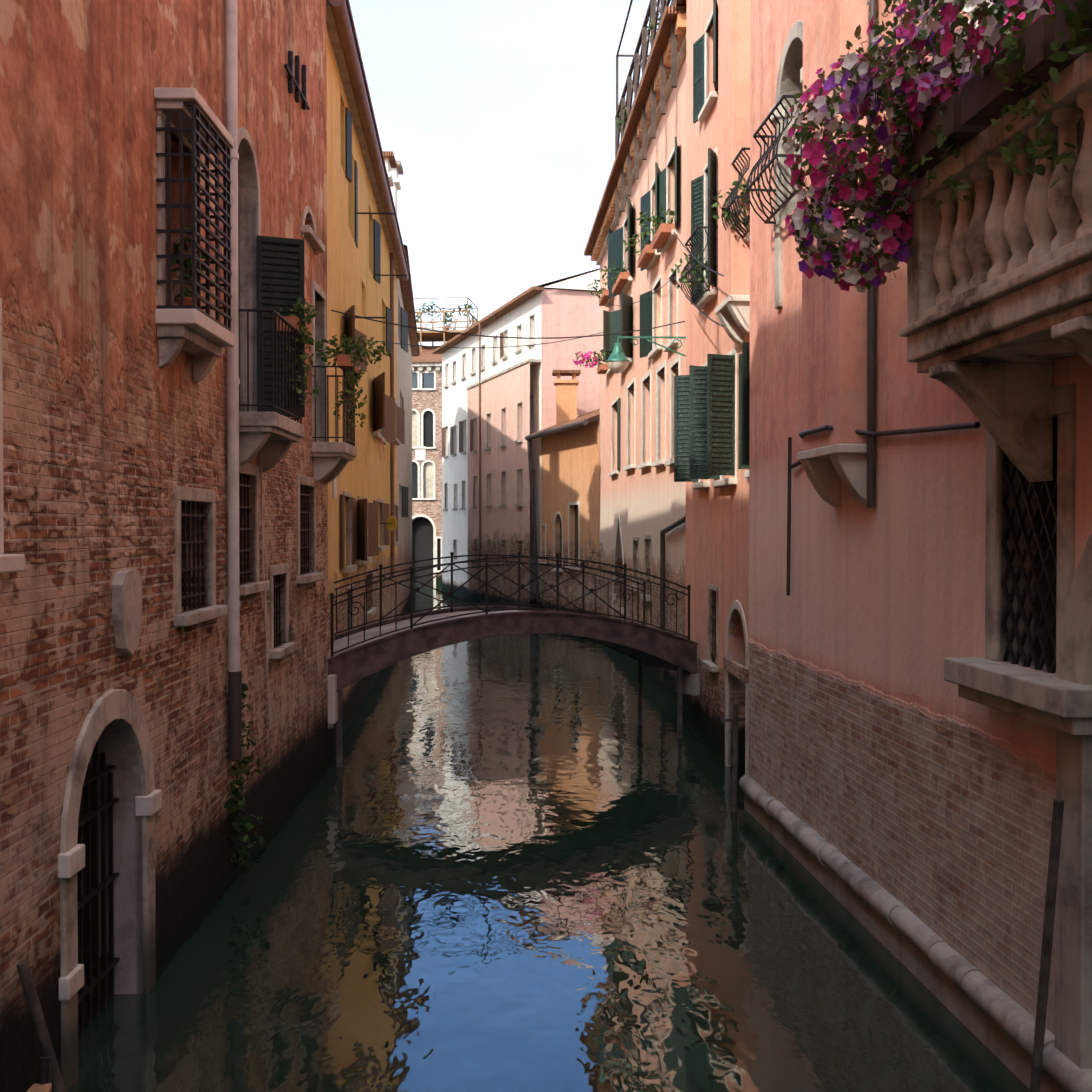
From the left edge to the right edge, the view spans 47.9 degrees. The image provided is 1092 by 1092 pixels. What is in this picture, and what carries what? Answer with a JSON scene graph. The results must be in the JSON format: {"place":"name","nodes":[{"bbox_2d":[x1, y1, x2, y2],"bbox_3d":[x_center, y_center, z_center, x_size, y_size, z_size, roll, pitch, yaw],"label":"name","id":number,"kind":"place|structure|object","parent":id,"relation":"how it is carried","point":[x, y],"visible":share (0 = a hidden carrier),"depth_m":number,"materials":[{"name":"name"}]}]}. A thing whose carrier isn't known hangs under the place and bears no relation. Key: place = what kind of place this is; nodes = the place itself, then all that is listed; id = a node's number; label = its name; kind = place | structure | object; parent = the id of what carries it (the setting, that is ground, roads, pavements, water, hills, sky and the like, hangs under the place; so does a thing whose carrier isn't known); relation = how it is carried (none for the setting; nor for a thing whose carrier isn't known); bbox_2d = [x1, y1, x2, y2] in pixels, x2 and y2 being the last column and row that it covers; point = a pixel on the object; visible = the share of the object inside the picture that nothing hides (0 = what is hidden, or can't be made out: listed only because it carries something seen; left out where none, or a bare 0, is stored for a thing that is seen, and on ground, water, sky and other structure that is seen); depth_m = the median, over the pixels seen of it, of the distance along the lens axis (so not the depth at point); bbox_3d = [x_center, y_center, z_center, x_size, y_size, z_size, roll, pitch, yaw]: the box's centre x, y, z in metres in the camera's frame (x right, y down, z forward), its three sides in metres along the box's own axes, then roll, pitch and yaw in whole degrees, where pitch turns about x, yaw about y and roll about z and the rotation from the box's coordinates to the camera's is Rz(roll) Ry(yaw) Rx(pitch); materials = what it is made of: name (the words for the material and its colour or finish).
{"place":"outdoors","nodes":[
{"label":"outdoors","id":0,"kind":"place"},
{"bbox_2d":[0,0,327,1091],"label":"house","id":1,"kind":"structure","parent":0,"point":[114,434],"depth_m":8.53,"materials":[{"name":"brick"}]},
{"bbox_2d":[0,51,337,1091],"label":"red house trim","id":2,"kind":"structure","parent":1,"relation":"attached to","point":[200,337],"depth_m":8.93,"materials":[{"name":"stone"}]},
{"bbox_2d":[326,26,396,759],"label":"yellow house","id":3,"kind":"structure","parent":0,"point":[351,281],"depth_m":21.64,"materials":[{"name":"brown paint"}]},
{"bbox_2d":[326,0,406,629],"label":"building trim","id":4,"kind":"structure","parent":3,"relation":"attached to","point":[344,75],"depth_m":21.70,"materials":[{"name":"beige stone"}]},
{"bbox_2d":[340,107,404,568],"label":"window shutters","id":5,"kind":"object","parent":3,"relation":"attached to","point":[383,411],"visible":0.88,"depth_m":24.57,"materials":[{"name":"wood"}]},
{"bbox_2d":[397,279,411,616],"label":"grey house","id":6,"kind":"structure","parent":0,"point":[404,451],"depth_m":43.53,"materials":[{"name":"brown paint"}]},
{"bbox_2d":[401,307,407,516],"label":"window shutters","id":7,"kind":"object","parent":6,"relation":"attached to","point":[404,330],"visible":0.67,"depth_m":40.46,"materials":[{"name":"brown wood"}]},
{"bbox_2d":[399,247,418,355],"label":"grey house trim","id":8,"kind":"structure","parent":6,"relation":"attached to","point":[406,295],"depth_m":44.10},
{"bbox_2d":[403,244,419,354],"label":"roof eave","id":9,"kind":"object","parent":6,"relation":"attached to","point":[406,249],"depth_m":41.09,"materials":[{"name":"brown wood"}]},
{"bbox_2d":[412,366,441,585],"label":"brick building","id":10,"kind":"structure","parent":0,"point":[422,400],"depth_m":69.92,"materials":[{"name":"brown brick"}]},
{"bbox_2d":[412,373,440,584],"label":"windows","id":11,"kind":"structure","parent":10,"relation":"in","point":[422,538],"depth_m":70.23,"materials":[{"name":"grey glass"}]},
{"bbox_2d":[412,363,441,584],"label":"window surround","id":12,"kind":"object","parent":10,"relation":"attached to","point":[420,453],"depth_m":69.92,"materials":[{"name":"white stone"}]},
{"bbox_2d":[412,346,441,362],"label":"tiled roof","id":13,"kind":"structure","parent":10,"relation":"attached to","point":[426,355],"depth_m":70.73,"materials":[{"name":"orange tile"}]},
{"bbox_2d":[442,292,541,607],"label":"house","id":14,"kind":"structure","parent":0,"point":[454,468],"depth_m":55.99,"materials":[{"name":"white paint"}]},
{"bbox_2d":[442,332,502,456],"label":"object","id":15,"kind":"object","parent":14,"relation":"attached to","point":[460,427],"visible":0.58,"depth_m":57.30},
{"bbox_2d":[479,322,480,592],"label":"drainpipe","id":16,"kind":"object","parent":14,"relation":"attached to","point":[479,454],"visible":0.96,"depth_m":52.03,"materials":[{"name":"grey metal"}]},
{"bbox_2d":[432,286,543,558],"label":"white house trim","id":17,"kind":"structure","parent":14,"relation":"attached to","point":[518,300],"depth_m":52.16,"materials":[{"name":"beige stone"}]},
{"bbox_2d":[467,362,529,606],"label":"building facade","id":18,"kind":"structure","parent":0,"point":[510,521],"depth_m":49.09,"materials":[{"name":"paint"}]},
{"bbox_2d":[470,419,472,451],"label":"window shutter","id":19,"kind":"object","parent":18,"relation":"attached to","point":[471,434],"visible":0.71,"depth_m":53.46,"materials":[{"name":"wood"}]},
{"bbox_2d":[349,0,670,345],"label":"sky","id":20,"kind":"structure","parent":0,"point":[498,116],"materials":[{"name":"white"}]},
{"bbox_2d":[331,232,723,347],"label":"cables","id":21,"kind":"object","parent":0,"point":[577,337],"visible":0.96,"depth_m":19.69,"materials":[{"name":"black rubber"}]},
{"bbox_2d":[68,585,1029,1091],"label":"canal water","id":22,"kind":"structure","parent":0,"point":[526,863],"depth_m":9.86,"materials":[{"name":"liquid"}]},
{"bbox_2d":[27,1056,51,1091],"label":"boat","id":23,"kind":"object","parent":22,"relation":"on","point":[43,1085],"visible":1,"depth_m":5.64,"materials":[{"name":"brown wood"}]},
{"bbox_2d":[16,960,65,1091],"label":"mooring pole","id":24,"kind":"object","parent":22,"relation":"in","point":[35,1009],"visible":0.88,"depth_m":6.50,"materials":[{"name":"brown wood"}]},
{"bbox_2d":[328,605,697,766],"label":"iron bridge","id":25,"kind":"structure","parent":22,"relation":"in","point":[649,646],"depth_m":18.08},
{"bbox_2d":[330,551,690,656],"bbox_3d":[-0.641,0.844,18.608,5.764,1.503,1.446,0,1,-25],"label":"bridge railing","id":26,"kind":"object","parent":25,"relation":"on","point":[557,608],"visible":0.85,"depth_m":18.43,"materials":[{"name":"metal"}]},
{"bbox_2d":[328,671,699,727],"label":"bridge abutments","id":27,"kind":"object","parent":25,"relation":"attached to","point":[690,684],"visible":0.33,"depth_m":19.22,"materials":[{"name":"stone"}]},
{"bbox_2d":[721,703,744,811],"bbox_3d":[2.167,2.951,14.246,0.282,2.251,0.070,0,1,-2],"label":"mooring pole","id":28,"kind":"object","parent":22,"relation":"in","point":[734,719],"visible":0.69,"depth_m":14.21,"materials":[{"name":"brown wood"}]},
{"bbox_2d":[1030,798,1063,1091],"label":"mooring pole","id":29,"kind":"object","parent":22,"relation":"in","point":[1048,928],"visible":1,"depth_m":6.72,"materials":[{"name":"brown wood"}]},
{"bbox_2d":[541,289,599,443],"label":"house","id":30,"kind":"structure","parent":0,"point":[568,313],"depth_m":45.61,"materials":[{"name":"pink paint"}]},
{"bbox_2d":[535,268,599,291],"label":"roof","id":31,"kind":"structure","parent":30,"relation":"on","point":[580,282],"depth_m":45.63,"materials":[{"name":"white paint"}]},
{"bbox_2d":[542,420,599,615],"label":"orange house","id":32,"kind":"structure","parent":0,"point":[570,465],"depth_m":41.83,"materials":[{"name":"orange paint"}]},
{"bbox_2d":[525,420,587,602],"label":"gutter downspout","id":33,"kind":"object","parent":32,"relation":"attached to","point":[528,438],"visible":1,"depth_m":45.16,"materials":[{"name":"metal"}]},
{"bbox_2d":[538,502,579,571],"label":"window frames","id":34,"kind":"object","parent":32,"relation":"attached to","point":[569,526],"depth_m":42.07,"materials":[{"name":"white stone"}]},
{"bbox_2d":[529,408,599,434],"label":"roof","id":35,"kind":"structure","parent":32,"relation":"on","point":[586,416],"depth_m":42.56,"materials":[{"name":"brown tile"}]},
{"bbox_2d":[552,370,580,424],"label":"chimney","id":36,"kind":"object","parent":35,"relation":"on","point":[566,400],"visible":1,"depth_m":43.83,"materials":[{"name":"orange paint"}]},
{"bbox_2d":[560,505,577,566],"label":"windows","id":37,"kind":"structure","parent":32,"relation":"in","point":[576,532],"depth_m":41.96,"materials":[{"name":"black glass"}]},
{"bbox_2d":[600,57,685,712],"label":"peach house","id":38,"kind":"structure","parent":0,"point":[650,500],"depth_m":26.61,"materials":[{"name":"pink paint"}]},
{"bbox_2d":[584,6,685,617],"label":"building trim","id":39,"kind":"structure","parent":38,"relation":"attached to","point":[596,246],"depth_m":25.73,"materials":[{"name":"beige stone"}]},
{"bbox_2d":[597,223,674,373],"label":"flower boxes","id":40,"kind":"object","parent":38,"relation":"attached to","point":[661,235],"depth_m":25.68,"materials":[{"name":"ceramic"}]},
{"bbox_2d":[573,351,598,367],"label":"geraniums","id":41,"kind":"object","parent":40,"relation":"on","point":[585,356],"visible":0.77,"depth_m":40.10,"materials":[{"name":"pink plant"}]},
{"bbox_2d":[586,208,674,367],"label":"window box plants","id":42,"kind":"object","parent":40,"relation":"in","point":[645,234],"depth_m":25.54,"materials":[{"name":"green plant"}]},
{"bbox_2d":[603,137,677,469],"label":"window shutters","id":43,"kind":"object","parent":38,"relation":"attached to","point":[619,321],"visible":0.77,"depth_m":29.27,"materials":[{"name":"green wood"}]},
{"bbox_2d":[606,336,685,372],"bbox_3d":[1.764,-3.279,21.086,1.465,0.635,0.390,0,1,-2],"label":"street lamp","id":44,"kind":"object","parent":38,"relation":"attached to","point":[617,361],"visible":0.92,"depth_m":21.01,"materials":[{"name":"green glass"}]},
{"bbox_2d":[615,0,677,225],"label":"altana","id":45,"kind":"object","parent":38,"relation":"on","point":[638,63],"visible":0.19,"depth_m":25.62,"materials":[{"name":"brown wood"}]},
{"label":"roof terrace pots","id":46,"kind":"object","parent":45,"relation":"on","visible":0},
{"bbox_2d":[615,12,659,129],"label":"potted plants","id":47,"kind":"object","parent":46,"relation":"in","point":[619,123],"visible":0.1,"depth_m":28.87,"materials":[{"name":"green plant"}]},
{"bbox_2d":[660,513,685,680],"bbox_3d":[2.340,0.985,22.366,0.118,3.340,3.225,0,1,-3],"label":"downpipe","id":48,"kind":"object","parent":38,"relation":"attached to","point":[677,523],"visible":0.6,"depth_m":23.88,"materials":[{"name":"grey metal"}]},
{"bbox_2d":[675,0,686,9],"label":"peach house roof","id":49,"kind":"structure","parent":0,"point":[680,4],"depth_m":20.48,"materials":[{"name":"brown wood"}]},
{"bbox_2d":[685,0,749,766],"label":"salmon house","id":50,"kind":"structure","parent":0,"point":[717,536],"depth_m":18.32,"materials":[{"name":"pink paint"}]},
{"bbox_2d":[693,0,717,122],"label":"window shutters","id":51,"kind":"object","parent":50,"relation":"attached to","point":[698,74],"visible":0.85,"depth_m":18.73,"materials":[{"name":"green wood"}]},
{"bbox_2d":[692,1,749,774],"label":"salmon house trim","id":52,"kind":"structure","parent":50,"relation":"attached to","point":[735,669],"depth_m":16.97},
{"bbox_2d":[749,0,1091,1068],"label":"salmon house","id":53,"kind":"structure","parent":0,"point":[885,756],"depth_m":9.55,"materials":[{"name":"paint"}]},
{"bbox_2d":[769,21,1091,1091],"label":"salmon house trim","id":54,"kind":"structure","parent":53,"relation":"attached to","point":[1061,701],"depth_m":6.75,"materials":[{"name":"grey stone"}]},
{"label":"salmon-coloured house","id":55,"kind":"object","parent":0,"visible":0},
{"bbox_2d":[680,95,801,304],"bbox_3d":[2.310,-4.068,15.241,0.551,1.278,7.073,0,1,-2],"label":"balcony railing","id":56,"kind":"object","parent":55,"relation":"attached to","point":[744,170],"visible":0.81,"depth_m":12.91,"materials":[{"name":"black metal"}]},
{"bbox_2d":[671,178,749,291],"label":"balcony plants","id":57,"kind":"object","parent":56,"relation":"in","point":[716,216],"visible":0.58,"depth_m":15.06,"materials":[{"name":"plant"}]},
{"bbox_2d":[797,0,868,506],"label":"chimney breast","id":58,"kind":"object","parent":55,"relation":"attached to","point":[834,355],"visible":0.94,"depth_m":10.17,"materials":[{"name":"pink paint"}]},
{"bbox_2d":[786,0,980,595],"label":"pipes","id":59,"kind":"object","parent":55,"relation":"attached to","point":[871,433],"visible":0.71,"depth_m":9.92,"materials":[{"name":"grey metal"}]},
{"bbox_2d":[899,51,1091,481],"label":"stone balcony","id":60,"kind":"structure","parent":55,"relation":"attached to","point":[999,331],"depth_m":6.47,"materials":[{"name":"beige stone"}]},
{"bbox_2d":[782,0,1091,292],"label":"petunias","id":61,"kind":"object","parent":60,"relation":"on","point":[875,198],"visible":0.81,"depth_m":7.02,"materials":[{"name":"purple plant"}]},
{"bbox_2d":[893,0,1091,178],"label":"balcony planters","id":62,"kind":"object","parent":60,"relation":"on","point":[975,106],"visible":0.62,"depth_m":6.06,"materials":[{"name":"brown wood"}]},
{"bbox_2d":[973,0,1084,274],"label":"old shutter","id":63,"kind":"object","parent":55,"relation":"attached to","point":[1081,125],"depth_m":6.86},
{"bbox_2d":[1001,417,1057,672],"bbox_3d":[2.895,-0.007,7.300,0.030,1.482,0.799,0,1,-4],"label":"window grille","id":64,"kind":"object","parent":55,"relation":"on","point":[1038,579],"visible":0.56,"depth_m":7.33,"materials":[{"name":"metal"}]},
{"label":"ground","id":65,"kind":"structure","parent":0,"visible":0},
{"bbox_2d":[466,359,540,566],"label":"pink house wing trim","id":66,"kind":"structure","parent":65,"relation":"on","point":[534,361],"depth_m":48.93,"materials":[{"name":"stone"}]},
{"bbox_2d":[739,775,1091,1091],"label":"stone band","id":67,"kind":"object","parent":65,"relation":"on","point":[994,1018],"visible":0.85,"depth_m":8.74,"materials":[{"name":"beige stone"}]},
{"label":"pink house","id":68,"kind":"object","parent":65,"relation":"on","visible":0},
{"bbox_2d":[413,297,477,351],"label":"rooftop terrace","id":69,"kind":"structure","parent":68,"relation":"on","point":[429,336],"depth_m":72.47,"materials":[{"name":"brown wood"}]},
{"bbox_2d":[416,301,473,329],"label":"rooftop plants","id":70,"kind":"object","parent":69,"relation":"on","point":[440,309],"visible":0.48,"depth_m":72.56,"materials":[{"name":"green plant"}]},
{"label":"red house","id":71,"kind":"object","parent":65,"relation":"on","visible":0},
{"bbox_2d":[77,740,119,1033],"bbox_3d":[-3.042,2.379,7.986,0.095,2.378,1.320,0,1,-1],"label":"gate","id":72,"kind":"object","parent":71,"relation":"attached to","point":[95,991],"visible":0.27,"depth_m":8.27,"materials":[{"name":"black metal"}]},
{"bbox_2d":[82,502,186,973],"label":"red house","id":73,"kind":"structure","parent":71,"relation":"attached to","point":[83,833],"depth_m":8.59,"materials":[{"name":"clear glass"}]},
{"bbox_2d":[176,297,196,305],"bbox_3d":[-2.729,-1.807,9.356,0.176,0.150,0.167,0,1,-2],"label":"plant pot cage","id":74,"kind":"object","parent":71,"relation":"on","point":[187,300],"visible":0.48,"depth_m":9.29,"materials":[{"name":"ceramic"}]},
{"bbox_2d":[171,225,205,301],"bbox_3d":[-2.734,-2.150,9.325,0.276,0.590,0.267,0,1,8],"label":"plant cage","id":75,"kind":"object","parent":74,"relation":"on","point":[187,263],"visible":0.56,"depth_m":9.34,"materials":[{"name":"green plant"}]},
{"bbox_2d":[156,102,231,331],"bbox_3d":[-2.706,-2.495,9.507,0.307,1.502,1.086,0,1,-2],"label":"window grille","id":76,"kind":"object","parent":71,"relation":"on","point":[225,209],"visible":0.9,"depth_m":9.21,"materials":[{"name":"black metal"}]},
{"bbox_2d":[225,0,241,760],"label":"downpipe","id":77,"kind":"object","parent":71,"relation":"attached to","point":[234,685],"visible":0.94,"depth_m":10.96,"materials":[{"name":"grey metal"}]},
{"bbox_2d":[181,474,310,645],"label":"window grilles","id":78,"kind":"object","parent":71,"relation":"attached to","point":[304,492],"depth_m":11.81,"materials":[{"name":"metal"}]},
{"bbox_2d":[224,675,268,872],"bbox_3d":[-2.803,2.082,11.209,0.547,1.824,0.611,0,1,-2],"label":"ivy","id":79,"kind":"object","parent":71,"relation":"attached to","point":[232,810],"visible":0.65,"depth_m":11.15,"materials":[{"name":"green plant"}]},
{"bbox_2d":[260,448,270,729],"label":"wall cables","id":80,"kind":"object","parent":71,"relation":"attached to","point":[264,591],"depth_m":12.43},
{"bbox_2d":[238,309,303,472],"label":"balcony","id":81,"kind":"structure","parent":71,"relation":"attached to","point":[275,436],"depth_m":11.46,"materials":[{"name":"stone"}]},
{"bbox_2d":[277,316,298,331],"bbox_3d":[-2.594,-2.229,12.499,0.206,0.140,0.423,0,1,-2],"label":"balcony planter","id":82,"kind":"object","parent":81,"relation":"on","point":[292,320],"visible":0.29,"depth_m":12.29,"materials":[{"name":"ceramic"}]},
{"bbox_2d":[278,297,321,404],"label":"balcony plants","id":83,"kind":"object","parent":82,"relation":"in","point":[309,316],"visible":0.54,"depth_m":12.40,"materials":[{"name":"green plant"}]},
{"bbox_2d":[238,192,304,416],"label":"green shutters","id":84,"kind":"object","parent":71,"relation":"attached to","point":[280,271],"visible":0.35,"depth_m":12.33,"materials":[{"name":"green wood"}]},
{"bbox_2d":[312,366,356,483],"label":"balcony","id":85,"kind":"structure","parent":71,"relation":"attached to","point":[331,460],"depth_m":15.51,"materials":[{"name":"stone"}]},
{"bbox_2d":[337,355,358,373],"bbox_3d":[-2.562,-2.349,15.902,0.172,0.140,0.802,0,1,-2],"label":"balcony planter","id":86,"kind":"object","parent":85,"relation":"on","point":[342,360],"visible":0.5,"depth_m":15.50,"materials":[{"name":"ceramic"}]},
{"bbox_2d":[315,334,390,429],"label":"balcony plants","id":87,"kind":"object","parent":86,"relation":"in","point":[352,354],"visible":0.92,"depth_m":15.83,"materials":[{"name":"green plant"}]},
{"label":"salmon-coloured house","id":88,"kind":"object","parent":65,"relation":"on","visible":0},
{"bbox_2d":[674,148,749,481],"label":"green shutters","id":89,"kind":"object","parent":88,"relation":"attached to","point":[704,422],"visible":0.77,"depth_m":17.39,"materials":[{"name":"green wood"}]},
{"bbox_2d":[711,590,716,661],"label":"window grilles","id":90,"kind":"object","parent":88,"relation":"attached to","point":[713,619],"depth_m":18.11,"materials":[{"name":"metal"}]},
{"bbox_2d":[715,0,749,345],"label":"chimney breast","id":91,"kind":"object","parent":88,"relation":"attached to","point":[732,311],"visible":0.79,"depth_m":15.14,"materials":[{"name":"pink paint"}]},
{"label":"yellow house","id":92,"kind":"object","parent":65,"relation":"on","visible":0},
{"bbox_2d":[332,477,336,497],"bbox_3d":[-3.110,-0.987,18.059,0.030,0.560,0.350,0,1,-4],"label":"white sign","id":93,"kind":"object","parent":92,"relation":"attached to","point":[334,488],"visible":0.5,"depth_m":17.92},
{"bbox_2d":[329,0,409,280],"bbox_3d":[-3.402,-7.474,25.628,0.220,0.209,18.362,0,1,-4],"label":"roof eave","id":94,"kind":"object","parent":92,"relation":"on","point":[343,27],"visible":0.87,"depth_m":20.84,"materials":[{"name":"brown wood"}]},
{"bbox_2d":[378,438,384,460],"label":"bricks","id":95,"kind":"object","parent":92,"relation":"on","point":[379,448],"visible":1,"depth_m":23.89,"materials":[{"name":"red brick"}]},
{"bbox_2d":[380,516,396,530],"bbox_3d":[-3.568,-0.513,27.826,0.354,0.332,0.212,1,1,41],"label":"yellow sign","id":96,"kind":"object","parent":92,"relation":"attached to","point":[391,523],"visible":1,"depth_m":27.86,"materials":[{"name":"metal"}]},
{"bbox_2d":[383,151,396,186],"bbox_3d":[-4.414,-8.843,31.636,1.050,2.320,1.050,0,1,-2],"label":"chimney","id":97,"kind":"object","parent":92,"relation":"on","point":[390,160],"visible":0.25,"depth_m":31.35,"materials":[{"name":"white paint"}]},
{"bbox_2d":[390,253,394,575],"bbox_3d":[-3.934,-3.329,31.415,0.112,8.300,0.118,0,1,-2],"label":"drainpipe","id":98,"kind":"object","parent":92,"relation":"attached to","point":[392,476],"visible":0.83,"depth_m":31.38,"materials":[{"name":"brown metal"}]},
{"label":"grey house","id":99,"kind":"structure","parent":65,"relation":"on"},
{"bbox_2d":[391,160,402,213],"bbox_3d":[-4.873,-9.974,37.094,1.050,3.020,1.050,0,1,-2],"label":"chimney","id":100,"kind":"object","parent":99,"relation":"on","point":[396,172],"visible":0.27,"depth_m":36.77,"materials":[{"name":"paint"}]}
]}

